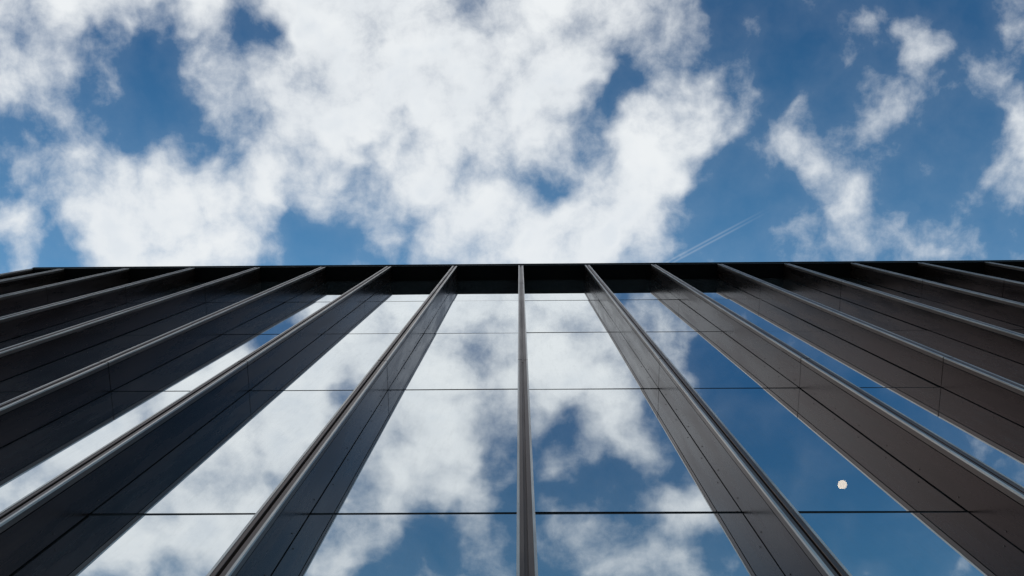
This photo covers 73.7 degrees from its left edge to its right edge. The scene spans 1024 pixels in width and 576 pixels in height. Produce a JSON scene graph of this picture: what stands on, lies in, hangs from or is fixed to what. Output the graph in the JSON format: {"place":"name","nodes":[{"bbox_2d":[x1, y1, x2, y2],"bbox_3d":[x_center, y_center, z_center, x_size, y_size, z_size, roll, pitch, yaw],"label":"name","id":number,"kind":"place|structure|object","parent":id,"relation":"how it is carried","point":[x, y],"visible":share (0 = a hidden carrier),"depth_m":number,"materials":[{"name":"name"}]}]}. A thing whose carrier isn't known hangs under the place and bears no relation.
{"place":"outdoors","nodes":[
{"label":"outdoors","id":0,"kind":"place"},
{"bbox_2d":[4,270,388,530],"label":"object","id":1,"kind":"object","parent":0,"point":[162,423],"visible":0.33,"depth_m":5.29,"materials":[{"name":"grey metal"}]},
{"bbox_2d":[0,0,1023,273],"label":"sky","id":2,"kind":"structure","parent":0,"point":[133,133],"materials":[{"name":"blue"}]},
{"bbox_2d":[518,265,534,575],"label":"fin nose","id":3,"kind":"object","parent":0,"point":[527,566],"visible":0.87,"depth_m":4.61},
{"bbox_2d":[516,265,537,575],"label":"fin lip","id":4,"kind":"object","parent":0,"point":[534,536],"visible":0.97,"depth_m":4.43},
{"bbox_2d":[661,273,1021,504],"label":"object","id":5,"kind":"object","parent":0,"point":[873,409],"visible":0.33,"depth_m":5.54,"materials":[{"name":"grey metal"}]},
{"bbox_2d":[722,268,1023,396],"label":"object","id":6,"kind":"object","parent":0,"point":[894,341],"visible":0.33,"depth_m":8.03,"materials":[{"name":"grey metal"}]},
{"label":"pavement","id":7,"kind":"structure","parent":0,"visible":0},
{"bbox_2d":[223,299,670,302],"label":"cladding","id":8,"kind":"structure","parent":7,"relation":"on","point":[513,300],"depth_m":15.63,"materials":[{"name":"brown metal"}]},
{"bbox_2d":[0,279,1023,515],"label":"glazing frame","id":9,"kind":"object","parent":8,"relation":"attached to","point":[112,514],"visible":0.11,"depth_m":4.61,"materials":[{"name":"black metal"}]},
{"bbox_2d":[0,393,23,403],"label":"glass pane","id":10,"kind":"object","parent":9,"relation":"attached to","point":[4,397],"depth_m":7.24,"materials":[{"name":"black glass"}]},
{"bbox_2d":[0,272,32,279],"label":"fin blade","id":11,"kind":"object","parent":9,"relation":"attached to","point":[16,275],"visible":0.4,"depth_m":15.13,"materials":[{"name":"black metal"}]},
{"bbox_2d":[0,269,31,276],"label":"fin nose","id":12,"kind":"object","parent":11,"relation":"attached to","point":[15,273],"visible":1,"depth_m":15.12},
{"bbox_2d":[1,269,31,274],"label":"fin lip","id":13,"kind":"object","parent":12,"relation":"attached to","point":[15,272],"visible":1,"depth_m":15.15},
{"bbox_2d":[0,336,40,349],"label":"glass pane","id":14,"kind":"object","parent":9,"relation":"attached to","point":[11,342],"visible":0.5,"depth_m":9.86,"materials":[{"name":"black glass"}]},
{"bbox_2d":[0,304,48,316],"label":"glass pane","id":15,"kind":"object","parent":9,"relation":"attached to","point":[24,310],"visible":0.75,"depth_m":12.22,"materials":[{"name":"black glass"}]},
{"bbox_2d":[0,271,64,294],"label":"fin blade","id":16,"kind":"object","parent":9,"relation":"attached to","point":[25,284],"visible":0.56,"depth_m":14.58,"materials":[{"name":"black metal"}]},
{"bbox_2d":[0,269,63,282],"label":"fin nose","id":17,"kind":"object","parent":16,"relation":"attached to","point":[30,276],"visible":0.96,"depth_m":14.55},
{"bbox_2d":[0,269,63,281],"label":"fin lip","id":18,"kind":"object","parent":17,"relation":"attached to","point":[30,275],"visible":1,"depth_m":14.54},
{"bbox_2d":[0,271,129,315],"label":"fin blade","id":19,"kind":"object","parent":9,"relation":"attached to","point":[20,303],"visible":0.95,"depth_m":13.26,"materials":[{"name":"black metal"}]},
{"bbox_2d":[2,271,125,299],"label":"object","id":20,"kind":"object","parent":19,"relation":"attached to","point":[59,286],"visible":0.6,"depth_m":13.19,"materials":[{"name":"grey metal"}]},
{"bbox_2d":[0,268,128,299],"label":"fin nose","id":21,"kind":"object","parent":19,"relation":"attached to","point":[10,296],"visible":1,"depth_m":13.27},
{"bbox_2d":[0,268,128,297],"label":"fin lip","id":22,"kind":"object","parent":21,"relation":"attached to","point":[61,283],"visible":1,"depth_m":13.30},
{"bbox_2d":[0,335,159,391],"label":"glass pane","id":23,"kind":"object","parent":9,"relation":"attached to","point":[37,377],"visible":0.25,"depth_m":8.51,"materials":[{"name":"black glass"}]},
{"bbox_2d":[21,303,142,335],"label":"glass pane","id":24,"kind":"object","parent":9,"relation":"attached to","point":[66,324],"visible":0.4,"depth_m":11.28,"materials":[{"name":"black glass"}]},
{"bbox_2d":[48,283,128,303],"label":"glass pane","id":25,"kind":"object","parent":9,"relation":"attached to","point":[88,293],"visible":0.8,"depth_m":14.10,"materials":[{"name":"black glass"}]},
{"bbox_2d":[0,392,187,511],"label":"glass pane","id":26,"kind":"object","parent":9,"relation":"attached to","point":[30,462],"visible":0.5,"depth_m":6.01,"materials":[{"name":"glass"}]},
{"bbox_2d":[0,270,194,341],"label":"fin blade","id":27,"kind":"object","parent":9,"relation":"attached to","point":[17,327],"visible":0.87,"depth_m":11.69,"materials":[{"name":"black metal"}]},
{"bbox_2d":[0,268,194,322],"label":"fin nose","id":28,"kind":"object","parent":27,"relation":"attached to","point":[33,312],"visible":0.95,"depth_m":11.69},
{"bbox_2d":[0,268,194,319],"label":"fin lip","id":29,"kind":"object","parent":28,"relation":"attached to","point":[90,295],"visible":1,"depth_m":11.76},
{"bbox_2d":[1,270,193,322],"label":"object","id":30,"kind":"object","parent":27,"relation":"attached to","point":[90,298],"visible":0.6,"depth_m":11.63,"materials":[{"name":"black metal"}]},
{"bbox_2d":[0,270,260,380],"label":"fin blade","id":31,"kind":"object","parent":9,"relation":"attached to","point":[17,363],"visible":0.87,"depth_m":9.85,"materials":[{"name":"black metal"}]},
{"bbox_2d":[0,270,257,357],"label":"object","id":32,"kind":"object","parent":31,"relation":"attached to","point":[112,319],"visible":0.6,"depth_m":9.80,"materials":[{"name":"grey metal"}]},
{"bbox_2d":[0,267,259,356],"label":"fin nose","id":33,"kind":"object","parent":31,"relation":"attached to","point":[63,334],"visible":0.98,"depth_m":9.90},
{"bbox_2d":[0,267,259,353],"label":"fin lip","id":34,"kind":"object","parent":33,"relation":"attached to","point":[113,315],"visible":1,"depth_m":9.80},
{"bbox_2d":[9,515,253,575],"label":"glass pane","id":35,"kind":"object","parent":9,"relation":"attached to","point":[176,545],"depth_m":4.20,"materials":[{"name":"glass"}]},
{"bbox_2d":[0,270,325,446],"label":"fin blade","id":36,"kind":"object","parent":9,"relation":"attached to","point":[32,415],"visible":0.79,"depth_m":7.69,"materials":[{"name":"black metal"}]},
{"bbox_2d":[0,270,322,415],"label":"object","id":37,"kind":"object","parent":36,"relation":"attached to","point":[138,353],"visible":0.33,"depth_m":7.75,"materials":[{"name":"grey metal"}]},
{"bbox_2d":[0,267,324,414],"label":"fin nose","id":38,"kind":"object","parent":36,"relation":"attached to","point":[6,410],"visible":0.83,"depth_m":7.71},
{"bbox_2d":[0,267,325,410],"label":"fin lip","id":39,"kind":"object","parent":36,"relation":"attached to","point":[37,393],"visible":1,"depth_m":7.76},
{"bbox_2d":[128,282,207,302],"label":"glass pane","id":40,"kind":"object","parent":9,"relation":"attached to","point":[166,293],"visible":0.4,"depth_m":14.12,"materials":[{"name":"black glass"}]},
{"bbox_2d":[122,303,234,334],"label":"glass pane","id":41,"kind":"object","parent":9,"relation":"attached to","point":[171,323],"visible":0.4,"depth_m":11.29,"materials":[{"name":"black glass"}]},
{"bbox_2d":[112,335,277,390],"bbox_3d":[-3.618,0.900,8.739,1.460,2.752,0.003,0,-81,1],"label":"glass pane","id":42,"kind":"object","parent":9,"relation":"attached to","point":[192,369],"visible":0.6,"depth_m":8.42,"materials":[{"name":"glass"}]},
{"bbox_2d":[0,269,391,575],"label":"fin blade","id":43,"kind":"object","parent":9,"relation":"attached to","point":[26,538],"visible":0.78,"depth_m":5.26,"materials":[{"name":"black metal"}]},
{"bbox_2d":[0,266,390,532],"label":"fin nose","id":44,"kind":"object","parent":43,"relation":"attached to","point":[12,510],"visible":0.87,"depth_m":5.30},
{"bbox_2d":[0,266,390,526],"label":"fin lip","id":45,"kind":"object","parent":43,"relation":"attached to","point":[17,513],"visible":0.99,"depth_m":5.32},
{"bbox_2d":[89,391,352,513],"bbox_3d":[-2.146,1.316,5.980,1.460,2.742,0.001,0,-81,1],"label":"glass pane","id":46,"kind":"object","parent":9,"relation":"attached to","point":[244,452],"visible":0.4,"depth_m":5.54,"materials":[{"name":"glass"}]},
{"bbox_2d":[208,281,285,301],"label":"glass pane","id":47,"kind":"object","parent":9,"relation":"attached to","point":[239,295],"visible":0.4,"depth_m":14.05,"materials":[{"name":"glass"}]},
{"bbox_2d":[223,302,329,333],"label":"glass pane","id":48,"kind":"object","parent":9,"relation":"attached to","point":[280,318],"visible":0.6,"depth_m":11.28,"materials":[{"name":"glass"}]},
{"bbox_2d":[250,334,397,389],"bbox_3d":[-2.118,0.890,8.722,1.460,2.752,0.001,0,-81,1],"label":"glass pane","id":49,"kind":"object","parent":9,"relation":"attached to","point":[334,362],"visible":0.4,"depth_m":8.41,"materials":[{"name":"white glass"}]},
{"bbox_2d":[286,281,362,301],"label":"glass pane","id":50,"kind":"object","parent":9,"relation":"attached to","point":[327,291],"visible":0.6,"depth_m":13.98,"materials":[{"name":"glass"}]},
{"bbox_2d":[236,269,456,575],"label":"fin blade","id":51,"kind":"object","parent":9,"relation":"attached to","point":[266,555],"visible":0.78,"depth_m":5.00,"materials":[{"name":"black metal"}]},
{"bbox_2d":[206,266,456,575],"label":"fin lip","id":52,"kind":"object","parent":51,"relation":"attached to","point":[255,538],"visible":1,"depth_m":4.57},
{"bbox_2d":[210,266,456,575],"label":"fin nose","id":53,"kind":"object","parent":51,"relation":"attached to","point":[229,559],"visible":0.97,"depth_m":4.60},
{"bbox_2d":[323,301,423,333],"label":"glass pane","id":54,"kind":"object","parent":9,"relation":"attached to","point":[376,317],"visible":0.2,"depth_m":11.22,"materials":[{"name":"clear glass"}]},
{"bbox_2d":[270,514,516,575],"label":"glass pane","id":55,"kind":"object","parent":9,"relation":"attached to","point":[414,545],"depth_m":4.18,"materials":[{"name":"glass"}]},
{"bbox_2d":[364,280,440,301],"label":"glass pane","id":56,"kind":"object","parent":9,"relation":"attached to","point":[406,290],"visible":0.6,"depth_m":14.02,"materials":[{"name":"glass"}]},
{"bbox_2d":[310,390,517,512],"bbox_3d":[-0.646,1.305,5.963,1.460,2.742,0.004,0,-81,1],"label":"glass pane","id":57,"kind":"object","parent":9,"relation":"attached to","point":[425,451],"visible":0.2,"depth_m":5.51,"materials":[{"name":"glass"}]},
{"bbox_2d":[388,333,517,389],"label":"glass pane","id":58,"kind":"object","parent":9,"relation":"attached to","point":[466,361],"visible":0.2,"depth_m":8.39,"materials":[{"name":"glass"}]},
{"bbox_2d":[424,301,517,332],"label":"glass pane","id":59,"kind":"object","parent":9,"relation":"attached to","point":[475,317],"visible":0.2,"depth_m":11.22,"materials":[{"name":"glass"}]},
{"bbox_2d":[444,280,517,300],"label":"glass pane","id":60,"kind":"object","parent":9,"relation":"attached to","point":[484,290],"visible":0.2,"depth_m":14.00,"materials":[{"name":"glass"}]},
{"bbox_2d":[524,279,598,299],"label":"glass pane","id":61,"kind":"object","parent":9,"relation":"attached to","point":[569,289],"visible":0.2,"depth_m":13.98,"materials":[{"name":"glass"}]},
{"bbox_2d":[525,300,619,331],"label":"glass pane","id":62,"kind":"object","parent":9,"relation":"attached to","point":[570,316],"visible":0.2,"depth_m":11.18,"materials":[{"name":"clear glass"}]},
{"bbox_2d":[526,332,657,388],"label":"glass pane","id":63,"kind":"object","parent":9,"relation":"attached to","point":[601,360],"visible":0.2,"depth_m":8.37,"materials":[{"name":"white glass"}]},
{"bbox_2d":[529,389,741,511],"bbox_3d":[0.854,1.295,5.945,1.460,2.742,0.005,0,-81,1],"label":"glass pane","id":64,"kind":"object","parent":9,"relation":"attached to","point":[619,450],"visible":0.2,"depth_m":5.49,"materials":[{"name":"glass"}]},
{"bbox_2d":[602,279,677,299],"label":"glass pane","id":65,"kind":"object","parent":9,"relation":"attached to","point":[633,289],"visible":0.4,"depth_m":13.98,"materials":[{"name":"glass"}]},
{"bbox_2d":[535,514,785,575],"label":"glass pane","id":66,"kind":"object","parent":9,"relation":"attached to","point":[650,544],"depth_m":4.16,"materials":[{"name":"glass"}]},
{"bbox_2d":[619,300,721,331],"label":"glass pane","id":67,"kind":"object","parent":9,"relation":"attached to","point":[663,315],"visible":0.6,"depth_m":11.18,"materials":[{"name":"clear glass"}]},
{"bbox_2d":[585,268,821,575],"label":"fin blade","id":68,"kind":"object","parent":9,"relation":"attached to","point":[788,553],"visible":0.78,"depth_m":4.94,"materials":[{"name":"grey metal"}]},
{"bbox_2d":[585,265,848,575],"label":"fin nose","id":69,"kind":"object","parent":68,"relation":"attached to","point":[821,551],"visible":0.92,"depth_m":4.54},
{"bbox_2d":[585,265,851,575],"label":"fin lip","id":70,"kind":"object","parent":68,"relation":"attached to","point":[800,536],"visible":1,"depth_m":4.50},
{"bbox_2d":[681,279,758,298],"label":"glass pane","id":71,"kind":"object","parent":9,"relation":"attached to","point":[715,288],"visible":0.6,"depth_m":13.91,"materials":[{"name":"black glass"}]},
{"bbox_2d":[647,332,797,387],"bbox_3d":[2.382,0.859,8.670,1.460,2.752,0.002,0,-81,1],"label":"glass pane","id":72,"kind":"object","parent":9,"relation":"attached to","point":[710,359],"visible":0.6,"depth_m":8.35,"materials":[{"name":"blue glass"}]},
{"bbox_2d":[714,299,824,330],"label":"glass pane","id":73,"kind":"object","parent":9,"relation":"attached to","point":[764,315],"visible":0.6,"depth_m":11.19,"materials":[{"name":"glass"}]},
{"bbox_2d":[758,278,839,298],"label":"glass pane","id":74,"kind":"object","parent":9,"relation":"attached to","point":[799,289],"visible":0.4,"depth_m":13.84,"materials":[{"name":"black glass"}]},
{"bbox_2d":[695,388,967,510],"bbox_3d":[2.353,1.284,5.928,1.460,2.742,0.004,0,-81,1],"label":"glass pane","id":75,"kind":"object","parent":9,"relation":"attached to","point":[806,451],"visible":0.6,"depth_m":5.47,"materials":[{"name":"glass"}]},
{"bbox_2d":[651,267,1023,550],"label":"fin blade","id":76,"kind":"object","parent":9,"relation":"attached to","point":[996,510],"visible":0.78,"depth_m":5.53,"materials":[{"name":"grey metal"}]},
{"bbox_2d":[651,264,1023,505],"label":"fin nose","id":77,"kind":"object","parent":76,"relation":"attached to","point":[1009,493],"visible":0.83,"depth_m":5.58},
{"bbox_2d":[651,264,1023,498],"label":"fin lip","id":78,"kind":"object","parent":76,"relation":"attached to","point":[1006,486],"visible":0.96,"depth_m":5.59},
{"bbox_2d":[767,331,940,386],"bbox_3d":[3.882,0.848,8.653,1.460,2.752,0.008,0,-81,1],"label":"glass pane","id":79,"kind":"object","parent":9,"relation":"attached to","point":[853,364],"visible":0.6,"depth_m":8.34,"materials":[{"name":"glass"}]},
{"bbox_2d":[810,299,926,329],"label":"glass pane","id":80,"kind":"object","parent":9,"relation":"attached to","point":[875,318],"visible":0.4,"depth_m":11.13,"materials":[{"name":"black glass"}]},
{"bbox_2d":[717,267,1023,426],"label":"fin blade","id":81,"kind":"object","parent":9,"relation":"attached to","point":[1003,402],"visible":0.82,"depth_m":8.00,"materials":[{"name":"black metal"}]},
{"bbox_2d":[718,264,1023,395],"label":"fin nose","id":82,"kind":"object","parent":81,"relation":"attached to","point":[1008,387],"visible":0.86,"depth_m":8.02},
{"bbox_2d":[717,264,1023,391],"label":"fin lip","id":83,"kind":"object","parent":82,"relation":"attached to","point":[994,378],"visible":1,"depth_m":8.04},
{"bbox_2d":[835,277,920,297],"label":"glass pane","id":84,"kind":"object","parent":9,"relation":"attached to","point":[879,288],"visible":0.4,"depth_m":13.99,"materials":[{"name":"black glass"}]},
{"bbox_2d":[783,266,1023,363],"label":"fin blade","id":85,"kind":"object","parent":9,"relation":"attached to","point":[999,344],"visible":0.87,"depth_m":10.14,"materials":[{"name":"black metal"}]},
{"bbox_2d":[784,263,1023,340],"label":"fin nose","id":86,"kind":"object","parent":85,"relation":"attached to","point":[957,319],"visible":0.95,"depth_m":10.19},
{"bbox_2d":[784,263,1023,337],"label":"fin lip","id":87,"kind":"object","parent":86,"relation":"attached to","point":[917,304],"visible":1,"depth_m":10.16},
{"bbox_2d":[789,267,1023,341],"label":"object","id":88,"kind":"object","parent":86,"relation":"attached to","point":[915,307],"visible":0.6,"depth_m":10.17,"materials":[{"name":"grey metal"}]},
{"bbox_2d":[800,513,1023,575],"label":"glass pane","id":89,"kind":"object","parent":9,"relation":"attached to","point":[914,544],"visible":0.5,"depth_m":4.15,"materials":[{"name":"blue glass"}]},
{"bbox_2d":[850,266,1023,326],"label":"fin blade","id":90,"kind":"object","parent":9,"relation":"attached to","point":[998,311],"visible":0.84,"depth_m":11.97,"materials":[{"name":"black metal"}]},
{"bbox_2d":[851,263,1023,308],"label":"fin nose","id":91,"kind":"object","parent":90,"relation":"attached to","point":[976,295],"visible":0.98,"depth_m":11.94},
{"bbox_2d":[851,265,1022,308],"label":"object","id":92,"kind":"object","parent":91,"relation":"attached to","point":[930,285],"visible":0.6,"depth_m":12.63,"materials":[{"name":"grey metal"}]},
{"bbox_2d":[851,263,1023,305],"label":"fin lip","id":93,"kind":"object","parent":91,"relation":"attached to","point":[943,285],"visible":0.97,"depth_m":12.03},
{"bbox_2d":[861,388,1023,486],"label":"glass pane","id":94,"kind":"object","parent":9,"relation":"attached to","point":[995,441],"visible":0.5,"depth_m":6.18,"materials":[{"name":"blue glass"}]},
{"bbox_2d":[889,330,1023,385],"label":"glass pane","id":95,"kind":"object","parent":9,"relation":"attached to","point":[1006,368],"visible":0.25,"depth_m":8.61,"materials":[{"name":"black glass"}]},
{"bbox_2d":[916,277,999,296],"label":"glass pane","id":96,"kind":"object","parent":9,"relation":"attached to","point":[958,287],"visible":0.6,"depth_m":13.89,"materials":[{"name":"glass"}]},
{"bbox_2d":[905,298,1023,329],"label":"glass pane","id":97,"kind":"object","parent":9,"relation":"attached to","point":[981,318],"visible":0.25,"depth_m":11.13,"materials":[{"name":"black glass"}]},
{"bbox_2d":[917,265,1023,301],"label":"fin blade","id":98,"kind":"object","parent":9,"relation":"attached to","point":[1010,291],"visible":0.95,"depth_m":13.51,"materials":[{"name":"black metal"}]},
{"bbox_2d":[918,262,1023,286],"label":"fin nose","id":99,"kind":"object","parent":98,"relation":"attached to","point":[1008,282],"visible":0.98,"depth_m":13.52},
{"bbox_2d":[918,262,1023,284],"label":"fin lip","id":100,"kind":"object","parent":99,"relation":"attached to","point":[975,274],"visible":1,"depth_m":13.46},
{"bbox_2d":[920,265,1021,286],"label":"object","id":101,"kind":"object","parent":99,"relation":"attached to","point":[973,276],"visible":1,"depth_m":13.52,"materials":[{"name":"grey metal"}]},
{"bbox_2d":[984,265,1023,282],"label":"fin blade","id":102,"kind":"object","parent":9,"relation":"attached to","point":[1006,273],"visible":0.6,"depth_m":14.76,"materials":[{"name":"black metal"}]},
{"bbox_2d":[985,262,1023,270],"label":"fin nose","id":103,"kind":"object","parent":102,"relation":"attached to","point":[1004,266],"visible":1,"depth_m":14.75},
{"bbox_2d":[985,262,1023,268],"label":"fin lip","id":104,"kind":"object","parent":102,"relation":"attached to","point":[1005,265],"visible":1,"depth_m":14.72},
{"bbox_2d":[999,297,1023,302],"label":"glass pane","id":105,"kind":"object","parent":9,"relation":"attached to","point":[1011,299],"visible":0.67,"depth_m":12.46,"materials":[{"name":"glass"}]},
{"bbox_2d":[1011,330,1023,333],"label":"glass pane","id":106,"kind":"object","parent":9,"relation":"attached to","point":[1020,331],"depth_m":9.88,"materials":[{"name":"glass"}]},
{"bbox_2d":[32,261,1023,282],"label":"soffit","id":107,"kind":"structure","parent":8,"relation":"attached to","point":[532,272],"depth_m":15.53,"materials":[{"name":"black metal"}]},
{"bbox_2d":[33,260,1023,267],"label":"roof coping","id":108,"kind":"object","parent":107,"relation":"on","point":[529,264],"visible":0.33,"depth_m":15.67,"materials":[{"name":"black metal"}]}
]}

